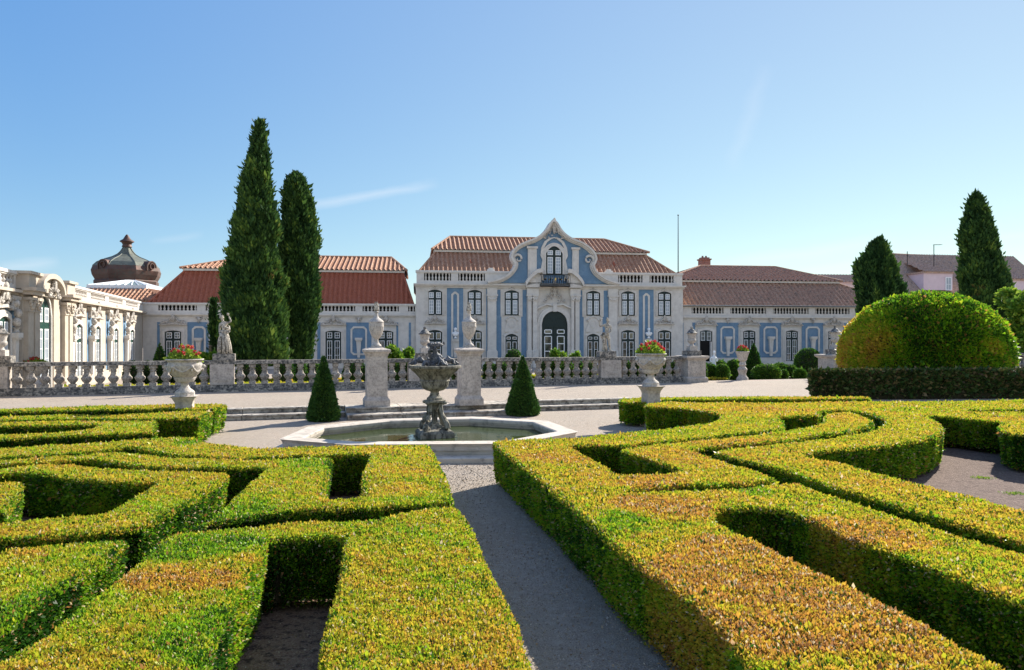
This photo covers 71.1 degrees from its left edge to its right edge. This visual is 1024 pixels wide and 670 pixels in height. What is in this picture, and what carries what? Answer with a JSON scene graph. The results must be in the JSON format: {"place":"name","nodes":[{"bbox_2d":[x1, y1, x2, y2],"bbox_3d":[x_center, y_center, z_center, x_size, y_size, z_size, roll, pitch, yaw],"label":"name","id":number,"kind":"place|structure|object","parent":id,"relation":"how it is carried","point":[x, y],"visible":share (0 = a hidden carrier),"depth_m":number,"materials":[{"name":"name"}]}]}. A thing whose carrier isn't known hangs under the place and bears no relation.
{"place":"outdoors","nodes":[
{"label":"outdoors","id":0,"kind":"place"},
{"bbox_2d":[204,409,680,669],"bbox_3d":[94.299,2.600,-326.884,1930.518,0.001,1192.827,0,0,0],"label":"ground","id":1,"kind":"structure","parent":0,"point":[268,433],"depth_m":7.98,"materials":[{"name":"gravel"}]},
{"bbox_2d":[164,359,204,408],"bbox_3d":[-8.535,1.610,18.700,0.995,1.980,0.930,0,0,-16],"label":"flower urn","id":2,"kind":"object","parent":1,"relation":"on","point":[184,372],"visible":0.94,"depth_m":18.47,"materials":[{"name":"stone"}]},
{"bbox_2d":[163,343,203,361],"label":"flowers","id":3,"kind":"object","parent":2,"relation":"in","point":[189,353],"visible":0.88,"depth_m":18.55,"materials":[{"name":"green plant"}]},
{"bbox_2d":[21,442,360,669],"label":"bed","id":4,"kind":"object","parent":1,"relation":"on","point":[295,616],"depth_m":6.15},
{"bbox_2d":[0,480,25,523],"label":"clipped hedge","id":5,"kind":"object","parent":4,"relation":"on","point":[12,494],"visible":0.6,"depth_m":8.47,"materials":[{"name":"green plant"}]},
{"bbox_2d":[0,538,129,661],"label":"clipped hedge","id":6,"kind":"object","parent":4,"relation":"on","point":[45,590],"visible":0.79,"depth_m":5.55,"materials":[{"name":"green plant"}]},
{"bbox_2d":[0,419,159,448],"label":"clipped hedge","id":7,"kind":"object","parent":4,"relation":"on","point":[30,433],"visible":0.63,"depth_m":14.11,"materials":[{"name":"green plant"}]},
{"bbox_2d":[0,409,213,441],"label":"clipped hedge","id":8,"kind":"object","parent":4,"relation":"on","point":[197,424],"visible":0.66,"depth_m":16.48,"materials":[{"name":"green plant"}]},
{"bbox_2d":[0,403,227,433],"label":"clipped hedge","id":9,"kind":"object","parent":4,"relation":"on","point":[219,411],"visible":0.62,"depth_m":18.36,"materials":[{"name":"green plant"}]},
{"bbox_2d":[0,463,229,574],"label":"clipped hedge","id":10,"kind":"object","parent":4,"relation":"on","point":[141,512],"visible":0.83,"depth_m":8.88,"materials":[{"name":"green plant"}]},
{"bbox_2d":[0,436,454,531],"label":"clipped hedge","id":11,"kind":"object","parent":4,"relation":"on","point":[267,486],"visible":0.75,"depth_m":10.32,"materials":[{"name":"green plant"}]},
{"bbox_2d":[0,505,532,669],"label":"clipped hedge","id":12,"kind":"object","parent":4,"relation":"on","point":[417,590],"visible":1,"depth_m":5.12,"materials":[{"name":"green plant"}]},
{"bbox_2d":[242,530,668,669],"bbox_3d":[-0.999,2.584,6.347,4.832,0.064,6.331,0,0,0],"label":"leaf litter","id":13,"kind":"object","parent":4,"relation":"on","point":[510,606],"visible":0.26,"depth_m":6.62,"materials":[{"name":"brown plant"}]},
{"bbox_2d":[305,355,341,421],"bbox_3d":[-5.725,1.626,21.772,1.071,2.049,1.068,0,0,-31],"label":"topiary cone","id":14,"kind":"object","parent":1,"relation":"on","point":[323,405],"visible":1,"depth_m":21.51,"materials":[{"name":"green plant"}]},
{"bbox_2d":[274,416,577,463],"bbox_3d":[-1.723,2.419,17.182,7.137,0.358,5.651,0,0,0],"label":"fountain basin","id":15,"kind":"object","parent":1,"relation":"on","point":[463,452],"visible":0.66,"depth_m":16.14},
{"bbox_2d":[316,425,544,441],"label":"water","id":16,"kind":"structure","parent":15,"relation":"in","point":[473,433],"depth_m":17.51,"materials":[{"name":"green liquid"}]},
{"bbox_2d":[408,342,460,438],"bbox_3d":[-1.855,1.374,17.200,1.270,2.432,1.270,0,0,-16],"label":"fountain","id":17,"kind":"object","parent":15,"relation":"in","point":[435,372],"visible":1,"depth_m":16.99,"materials":[{"name":"stone"}]},
{"bbox_2d":[226,396,671,420],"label":"garden steps","id":18,"kind":"structure","parent":1,"relation":"on","point":[399,410],"depth_m":22.82,"materials":[{"name":"stone"}]},
{"bbox_2d":[362,347,390,406],"bbox_3d":[-4.378,1.340,23.130,0.840,1.880,0.840,0,0,-16],"label":"urn pedestal","id":19,"kind":"object","parent":18,"relation":"on","point":[376,376],"visible":1,"depth_m":22.81,"materials":[{"name":"stone"}]},
{"bbox_2d":[369,302,383,347],"bbox_3d":[-4.378,-0.341,23.130,0.490,1.482,0.490,0,0,-16],"label":"flame urn","id":20,"kind":"object","parent":19,"relation":"on","point":[376,325],"visible":1,"depth_m":23.00,"materials":[{"name":"white stone"}]},
{"bbox_2d":[454,347,483,405],"bbox_3d":[-1.413,1.340,23.557,0.840,1.880,0.840,0,0,-16],"label":"urn pedestal","id":21,"kind":"object","parent":18,"relation":"on","point":[469,379],"visible":0.9,"depth_m":23.24,"materials":[{"name":"stone"}]},
{"bbox_2d":[462,302,475,346],"bbox_3d":[-1.413,-0.341,23.557,0.490,1.482,0.490,0,0,-16],"label":"flame urn","id":22,"kind":"object","parent":21,"relation":"on","point":[468,326],"visible":1,"depth_m":23.42,"materials":[{"name":"white stone"}]},
{"bbox_2d":[505,355,540,416],"bbox_3d":[0.363,1.644,23.256,1.225,2.011,1.210,0,0,0],"label":"topiary cone","id":23,"kind":"object","parent":1,"relation":"on","point":[522,400],"visible":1,"depth_m":22.95,"materials":[{"name":"green plant"}]},
{"bbox_2d":[439,463,678,669],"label":"loose pebbles","id":24,"kind":"object","parent":1,"relation":"on","point":[458,485],"visible":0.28,"depth_m":8.10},
{"bbox_2d":[635,353,666,426],"bbox_3d":[3.949,1.560,20.400,0.955,2.080,0.893,0,0,-16],"label":"flower urn","id":25,"kind":"object","parent":1,"relation":"on","point":[650,365],"visible":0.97,"depth_m":20.18,"materials":[{"name":"stone"}]},
{"bbox_2d":[635,340,665,356],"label":"flowers","id":26,"kind":"object","parent":25,"relation":"in","point":[653,348],"visible":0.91,"depth_m":20.23,"materials":[{"name":"green plant"}]},
{"bbox_2d":[618,395,871,426],"bbox_3d":[6.956,2.218,21.471,8.007,0.832,1.594,0,0,-10],"label":"clipped hedge","id":27,"kind":"object","parent":1,"relation":"on","point":[631,410],"visible":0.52,"depth_m":21.30,"materials":[{"name":"green plant"}]},
{"bbox_2d":[0,361,1023,408],"bbox_3d":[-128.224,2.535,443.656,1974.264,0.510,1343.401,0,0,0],"label":"terrace","id":28,"kind":"structure","parent":0,"point":[769,387],"depth_m":27.47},
{"bbox_2d":[23,366,41,386],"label":"garden urn","id":29,"kind":"object","parent":28,"relation":"on","point":[37,373],"visible":0.23,"depth_m":30.32,"materials":[{"name":"white stone"}]},
{"bbox_2d":[0,267,146,387],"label":"ballroom wing","id":30,"kind":"structure","parent":28,"relation":"on","point":[51,317],"depth_m":35.44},
{"bbox_2d":[0,310,11,355],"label":"window","id":31,"kind":"structure","parent":30,"relation":"in","point":[5,316],"depth_m":28.89,"materials":[{"name":"white paint"}]},
{"bbox_2d":[38,296,51,386],"bbox_3d":[-21.646,0.338,33.034,0.250,4.705,2.329,0,0,-18],"label":"portal door","id":32,"kind":"structure","parent":30,"relation":"in","point":[46,310],"depth_m":33.47,"materials":[{"name":"white paint"}]},
{"bbox_2d":[73,319,82,382],"bbox_3d":[-23.681,0.862,39.041,0.250,3.456,1.834,0,0,-18],"label":"window","id":33,"kind":"structure","parent":30,"relation":"in","point":[79,332],"depth_m":39.34,"materials":[{"name":"glass"}]},
{"bbox_2d":[92,322,100,376],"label":"window","id":34,"kind":"structure","parent":30,"relation":"in","point":[97,357],"depth_m":43.31,"materials":[{"name":"glass"}]},
{"bbox_2d":[111,324,118,372],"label":"window","id":35,"kind":"structure","parent":30,"relation":"in","point":[115,351],"depth_m":48.06,"materials":[{"name":"green paint"}]},
{"bbox_2d":[128,326,134,360],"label":"window","id":36,"kind":"structure","parent":30,"relation":"in","point":[132,332],"depth_m":53.38,"materials":[{"name":"green paint"}]},
{"bbox_2d":[121,360,137,384],"bbox_3d":[-18.842,2.020,35.595,1.020,1.639,0.997,0,0,0],"label":"topiary ball","id":37,"kind":"object","parent":28,"relation":"on","point":[133,372],"visible":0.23,"depth_m":35.33,"materials":[{"name":"green plant"}]},
{"bbox_2d":[143,360,149,384],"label":"topiary ball","id":38,"kind":"object","parent":28,"relation":"on","point":[146,371],"visible":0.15,"depth_m":35.89,"materials":[{"name":"green plant"}]},
{"bbox_2d":[148,343,170,383],"bbox_3d":[-17.704,1.610,36.004,1.166,2.494,1.140,0,0,0],"label":"topiary cone","id":39,"kind":"object","parent":28,"relation":"on","point":[159,355],"visible":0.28,"depth_m":35.78,"materials":[{"name":"green plant"}]},
{"bbox_2d":[199,349,216,382],"bbox_3d":[-14.889,1.717,35.092,1.113,2.119,0.832,0,0,0],"label":"shrub","id":40,"kind":"object","parent":28,"relation":"on","point":[206,355],"visible":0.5,"depth_m":34.95,"materials":[{"name":"green plant"}]},
{"bbox_2d":[205,296,220,352],"bbox_3d":[-16.104,0.331,39.045,1.083,4.938,1.148,0,0,0],"label":"cypress","id":41,"kind":"object","parent":28,"relation":"on","point":[212,327],"visible":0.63,"depth_m":38.82,"materials":[{"name":"green plant"}]},
{"bbox_2d":[64,379,363,386],"bbox_3d":[-12.914,2.250,31.509,12.732,0.541,0.806,0,0,-16],"label":"hedge","id":42,"kind":"object","parent":28,"relation":"on","point":[65,385],"visible":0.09,"depth_m":31.55,"materials":[{"name":"green plant"}]},
{"bbox_2d":[234,364,249,382],"bbox_3d":[-13.505,2.031,36.186,0.978,1.618,0.964,0,0,-30],"label":"topiary ball","id":43,"kind":"object","parent":28,"relation":"on","point":[246,368],"visible":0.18,"depth_m":35.91,"materials":[{"name":"green plant"}]},
{"bbox_2d":[215,117,293,366],"bbox_3d":[-13.670,-4.391,37.923,4.056,14.382,4.274,0,0,0],"label":"cypress","id":44,"kind":"object","parent":28,"relation":"on","point":[254,284],"visible":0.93,"depth_m":37.05,"materials":[{"name":"green plant"}]},
{"bbox_2d":[255,364,268,381],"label":"topiary ball","id":45,"kind":"object","parent":28,"relation":"on","point":[258,370],"visible":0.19,"depth_m":36.45,"materials":[{"name":"green plant"}]},
{"bbox_2d":[142,255,415,368],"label":"palace left wing","id":46,"kind":"structure","parent":28,"relation":"on","point":[353,291],"depth_m":60.19,"materials":[{"name":"tile"}]},
{"bbox_2d":[86,280,162,301],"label":"tiled roof","id":47,"kind":"object","parent":46,"relation":"attached to","point":[135,289],"visible":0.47,"depth_m":61.76,"materials":[{"name":"orange tile"}]},
{"bbox_2d":[87,234,160,300],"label":"copper dome","id":48,"kind":"structure","parent":47,"relation":"on","point":[125,262],"depth_m":67.94,"materials":[{"name":"metal"}]},
{"bbox_2d":[162,327,184,356],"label":"window","id":49,"kind":"structure","parent":46,"relation":"in","point":[171,339],"depth_m":58.16,"materials":[{"name":"glass"}]},
{"bbox_2d":[323,328,343,363],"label":"window","id":50,"kind":"structure","parent":46,"relation":"in","point":[333,340],"depth_m":59.87,"materials":[{"name":"glass"}]},
{"bbox_2d":[378,328,395,347],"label":"window","id":51,"kind":"structure","parent":46,"relation":"in","point":[388,337],"depth_m":60.45,"materials":[{"name":"glass"}]},
{"bbox_2d":[279,359,296,381],"bbox_3d":[-11.193,1.961,35.595,0.996,1.648,0.938,0,0,-22],"label":"topiary ball","id":52,"kind":"object","parent":28,"relation":"on","point":[282,369],"visible":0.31,"depth_m":35.34,"materials":[{"name":"green plant"}]},
{"bbox_2d":[277,169,323,363],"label":"cypress","id":53,"kind":"object","parent":28,"relation":"on","point":[299,245],"visible":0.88,"depth_m":40.33,"materials":[{"name":"green plant"}]},
{"bbox_2d":[293,363,308,381],"bbox_3d":[-10.765,2.033,36.230,1.018,1.575,1.037,0,0,0],"label":"topiary ball","id":54,"kind":"object","parent":28,"relation":"on","point":[306,372],"visible":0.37,"depth_m":36.03,"materials":[{"name":"green plant"}]},
{"bbox_2d":[0,356,684,395],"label":"balustrade","id":55,"kind":"object","parent":28,"relation":"on","point":[609,370],"visible":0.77,"depth_m":29.36,"materials":[{"name":"stone"}]},
{"bbox_2d":[0,325,15,362],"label":"lidded urn","id":56,"kind":"object","parent":55,"relation":"on","point":[5,357],"visible":0.99,"depth_m":26.76,"materials":[{"name":"stone"}]},
{"bbox_2d":[212,313,235,360],"bbox_3d":[-11.656,0.065,29.032,0.840,1.930,0.478,0,0,-16],"label":"statue","id":57,"kind":"object","parent":55,"relation":"on","point":[224,347],"visible":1,"depth_m":28.90,"materials":[{"name":"stone"}]},
{"bbox_2d":[415,326,430,358],"bbox_3d":[-3.816,0.327,31.329,0.784,1.406,0.559,0,0,-16],"label":"lidded urn","id":58,"kind":"object","parent":55,"relation":"on","point":[424,333],"visible":0.96,"depth_m":31.15,"materials":[{"name":"stone"}]},
{"bbox_2d":[596,317,615,356],"bbox_3d":[4.433,0.095,33.726,0.840,1.870,0.440,0,0,-16],"label":"statue","id":59,"kind":"object","parent":55,"relation":"on","point":[605,352],"visible":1,"depth_m":33.63,"materials":[{"name":"stone"}]},
{"bbox_2d":[349,363,364,381],"bbox_3d":[-7.679,1.944,35.604,1.045,1.524,0.960,0,0,0],"label":"topiary ball","id":60,"kind":"object","parent":28,"relation":"on","point":[353,370],"visible":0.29,"depth_m":35.36,"materials":[{"name":"green plant"}]},
{"bbox_2d":[385,344,404,366],"bbox_3d":[-6.135,1.576,36.904,1.477,2.320,1.513,0,0,-43],"label":"shrub","id":61,"kind":"object","parent":28,"relation":"on","point":[395,353],"visible":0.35,"depth_m":36.75,"materials":[{"name":"green plant"}]},
{"bbox_2d":[401,346,415,358],"bbox_3d":[-5.343,1.664,37.934,1.292,2.261,1.273,0,0,0],"label":"shrub","id":62,"kind":"object","parent":28,"relation":"on","point":[408,352],"visible":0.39,"depth_m":37.86,"materials":[{"name":"green plant"}]},
{"bbox_2d":[492,361,506,378],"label":"topiary ball","id":63,"kind":"object","parent":28,"relation":"on","point":[503,367],"visible":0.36,"depth_m":35.35,"materials":[{"name":"green plant"}]},
{"bbox_2d":[504,348,521,378],"bbox_3d":[0.090,1.656,37.036,1.193,1.980,1.223,0,0,0],"label":"topiary ball","id":64,"kind":"object","parent":28,"relation":"on","point":[513,353],"visible":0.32,"depth_m":36.69,"materials":[{"name":"green plant"}]},
{"bbox_2d":[414,218,685,367],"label":"palace pavilion","id":65,"kind":"structure","parent":28,"relation":"on","point":[552,285],"depth_m":61.99,"materials":[{"name":"stone"}]},
{"bbox_2d":[425,288,444,314],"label":"window","id":66,"kind":"structure","parent":65,"relation":"in","point":[436,296],"depth_m":60.64,"materials":[{"name":"green paint"}]},
{"bbox_2d":[426,327,444,357],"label":"window","id":67,"kind":"structure","parent":65,"relation":"in","point":[436,336],"depth_m":60.65,"materials":[{"name":"glass"}]},
{"bbox_2d":[465,288,483,314],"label":"window","id":68,"kind":"structure","parent":65,"relation":"in","point":[475,297],"depth_m":61.08,"materials":[{"name":"glass"}]},
{"bbox_2d":[465,328,483,366],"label":"window","id":69,"kind":"structure","parent":65,"relation":"in","point":[477,340],"depth_m":61.11,"materials":[{"name":"green paint"}]},
{"bbox_2d":[502,288,520,314],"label":"window","id":70,"kind":"structure","parent":65,"relation":"in","point":[511,300],"depth_m":61.50,"materials":[{"name":"glass"}]},
{"bbox_2d":[503,332,519,357],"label":"window","id":71,"kind":"structure","parent":65,"relation":"in","point":[510,341],"depth_m":61.47,"materials":[{"name":"green paint"}]},
{"bbox_2d":[542,243,565,273],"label":"balcony window","id":72,"kind":"structure","parent":65,"relation":"in","point":[553,257],"depth_m":61.80,"materials":[{"name":"white paint"}]},
{"bbox_2d":[542,311,566,356],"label":"great door","id":73,"kind":"structure","parent":65,"relation":"in","point":[554,324],"depth_m":61.99,"materials":[{"name":"green paint"}]},
{"bbox_2d":[584,289,601,315],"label":"window","id":74,"kind":"structure","parent":65,"relation":"in","point":[592,299],"depth_m":62.44,"materials":[{"name":"glass"}]},
{"bbox_2d":[585,332,600,365],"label":"window","id":75,"kind":"structure","parent":65,"relation":"in","point":[592,339],"depth_m":62.43,"materials":[{"name":"glass"}]},
{"bbox_2d":[619,289,636,315],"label":"window","id":76,"kind":"structure","parent":65,"relation":"in","point":[627,300],"depth_m":62.85,"materials":[{"name":"green paint"}]},
{"bbox_2d":[619,328,636,360],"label":"window","id":77,"kind":"structure","parent":65,"relation":"in","point":[627,338],"depth_m":62.85,"materials":[{"name":"glass"}]},
{"bbox_2d":[655,290,672,315],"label":"window","id":78,"kind":"structure","parent":65,"relation":"in","point":[663,300],"depth_m":63.29,"materials":[{"name":"glass"}]},
{"bbox_2d":[655,328,672,361],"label":"window","id":79,"kind":"structure","parent":65,"relation":"in","point":[664,338],"depth_m":63.30,"materials":[{"name":"green paint"}]},
{"bbox_2d":[549,348,567,370],"bbox_3d":[2.583,1.621,38.008,1.420,1.994,1.230,0,0,0],"label":"shrub","id":80,"kind":"object","parent":28,"relation":"on","point":[554,352],"visible":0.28,"depth_m":37.76,"materials":[{"name":"green plant"}]},
{"bbox_2d":[559,361,573,377],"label":"topiary ball","id":81,"kind":"object","parent":28,"relation":"on","point":[571,367],"visible":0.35,"depth_m":36.81,"materials":[{"name":"green plant"}]},
{"bbox_2d":[706,362,716,377],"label":"topiary ball","id":82,"kind":"object","parent":28,"relation":"on","point":[711,370],"visible":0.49,"depth_m":39.69,"materials":[{"name":"green plant"}]},
{"bbox_2d":[714,363,731,379],"bbox_3d":[11.630,2.057,39.618,1.009,1.053,1.078,0,0,0],"label":"topiary ball","id":83,"kind":"object","parent":28,"relation":"on","point":[722,370],"visible":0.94,"depth_m":39.32,"materials":[{"name":"green plant"}]},
{"bbox_2d":[727,358,738,379],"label":"topiary ball","id":84,"kind":"object","parent":28,"relation":"on","point":[733,364],"visible":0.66,"depth_m":40.72,"materials":[{"name":"green plant"}]},
{"bbox_2d":[735,351,749,379],"bbox_3d":[11.732,1.559,36.500,0.700,1.470,0.700,0,0,0],"label":"garden urn","id":85,"kind":"object","parent":28,"relation":"on","point":[742,356],"visible":0.99,"depth_m":36.32,"materials":[{"name":"stone"}]},
{"bbox_2d":[745,343,761,379],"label":"topiary cone","id":86,"kind":"object","parent":28,"relation":"on","point":[753,359],"visible":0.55,"depth_m":41.75,"materials":[{"name":"green plant"}]},
{"bbox_2d":[750,363,781,379],"bbox_3d":[14.013,2.013,39.530,1.719,1.020,1.690,0,0,0],"label":"topiary ball","id":87,"kind":"object","parent":28,"relation":"on","point":[765,371],"visible":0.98,"depth_m":39.00,"materials":[{"name":"green plant"}]},
{"bbox_2d":[676,265,856,364],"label":"palace right wing","id":88,"kind":"structure","parent":28,"relation":"on","point":[775,314],"depth_m":65.57,"materials":[{"name":"tile"}]},
{"bbox_2d":[697,256,711,264],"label":"chimney","id":89,"kind":"object","parent":88,"relation":"on","point":[705,260],"visible":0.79,"depth_m":79.53,"materials":[{"name":"brick"}]},
{"bbox_2d":[700,330,711,340],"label":"window","id":90,"kind":"structure","parent":88,"relation":"in","point":[705,335],"depth_m":64.17,"materials":[{"name":"glass"}]},
{"bbox_2d":[697,328,714,362],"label":"open doorway","id":91,"kind":"structure","parent":88,"relation":"in","point":[707,348],"depth_m":64.16,"materials":[{"name":"stone"}]},
{"bbox_2d":[740,328,757,360],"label":"window","id":92,"kind":"structure","parent":88,"relation":"in","point":[747,337],"depth_m":64.71,"materials":[{"name":"green paint"}]},
{"bbox_2d":[783,328,799,361],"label":"window","id":93,"kind":"structure","parent":88,"relation":"in","point":[791,339],"depth_m":65.23,"materials":[{"name":"glass"}]},
{"bbox_2d":[825,328,841,348],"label":"window","id":94,"kind":"structure","parent":88,"relation":"in","point":[828,342],"depth_m":65.69,"materials":[{"name":"green paint"}]},
{"bbox_2d":[792,366,807,378],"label":"topiary ball","id":95,"kind":"object","parent":28,"relation":"on","point":[800,373],"visible":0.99,"depth_m":40.27,"materials":[{"name":"green plant"}]},
{"bbox_2d":[793,348,819,371],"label":"topiary ball","id":96,"kind":"object","parent":28,"relation":"on","point":[805,358],"visible":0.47,"depth_m":45.44,"materials":[{"name":"green plant"}]},
{"bbox_2d":[851,234,908,312],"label":"cypress","id":97,"kind":"object","parent":28,"relation":"on","point":[876,274],"visible":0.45,"depth_m":54.17,"materials":[{"name":"green plant"}]},
{"bbox_2d":[805,365,1023,399],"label":"clipped hedge","id":98,"kind":"object","parent":28,"relation":"on","point":[956,382],"visible":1,"depth_m":25.32,"materials":[{"name":"green plant"}]},
{"bbox_2d":[834,289,1021,368],"bbox_3d":[17.096,0.258,29.790,6.745,4.334,6.734,0,0,0],"label":"dome hedge","id":99,"kind":"object","parent":28,"relation":"on","point":[923,328],"visible":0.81,"depth_m":27.54,"materials":[{"name":"green plant"}]},
{"bbox_2d":[954,188,1019,361],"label":"cypress","id":100,"kind":"object","parent":28,"relation":"on","point":[983,273],"visible":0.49,"depth_m":51.13,"materials":[{"name":"green plant"}]},
{"bbox_2d":[993,286,1023,360],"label":"broadleaf tree","id":101,"kind":"object","parent":28,"relation":"on","point":[1011,304],"visible":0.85,"depth_m":41.76,"materials":[{"name":"green plant"}]},
{"bbox_2d":[0,0,1023,303],"label":"sky","id":102,"kind":"structure","parent":0,"point":[790,134],"materials":[{"name":"blue"}]},
{"bbox_2d":[675,355,709,382],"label":"gate pier","id":103,"kind":"structure","parent":0,"point":[693,369],"depth_m":34.51,"materials":[{"name":"stone"}]},
{"bbox_2d":[682,326,701,355],"bbox_3d":[8.774,0.291,34.987,0.800,1.435,0.570,0,0,-16],"label":"lidded urn","id":104,"kind":"object","parent":103,"relation":"on","point":[691,348],"visible":1,"depth_m":34.82,"materials":[{"name":"stone"}]},
{"bbox_2d":[814,354,837,368],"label":"gate pier","id":105,"kind":"structure","parent":0,"point":[825,361],"depth_m":37.11,"materials":[{"name":"stone"}]},
{"bbox_2d":[825,326,840,354],"bbox_3d":[16.826,0.256,37.326,0.840,1.507,0.598,0,0,-16],"label":"lidded urn","id":106,"kind":"object","parent":105,"relation":"on","point":[834,332],"visible":0.87,"depth_m":37.16,"materials":[{"name":"stone"}]},
{"bbox_2d":[818,274,853,287],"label":"building","id":107,"kind":"structure","parent":0,"point":[848,280],"depth_m":90.34,"materials":[{"name":"pink tile"}]},
{"bbox_2d":[892,253,1023,292],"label":"house","id":108,"kind":"structure","parent":0,"point":[919,271],"depth_m":99.78,"materials":[{"name":"painted plaster"},{"name":"terracotta tile"}]},
{"bbox_2d":[901,443,1023,662],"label":"bed","id":109,"kind":"object","parent":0,"point":[956,468],"depth_m":13.15,"materials":[{"name":"gravel"}]},
{"bbox_2d":[492,398,1023,669],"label":"clipped hedge","id":110,"kind":"object","parent":109,"relation":"on","point":[784,535],"visible":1,"depth_m":7.17,"materials":[{"name":"green plant"}]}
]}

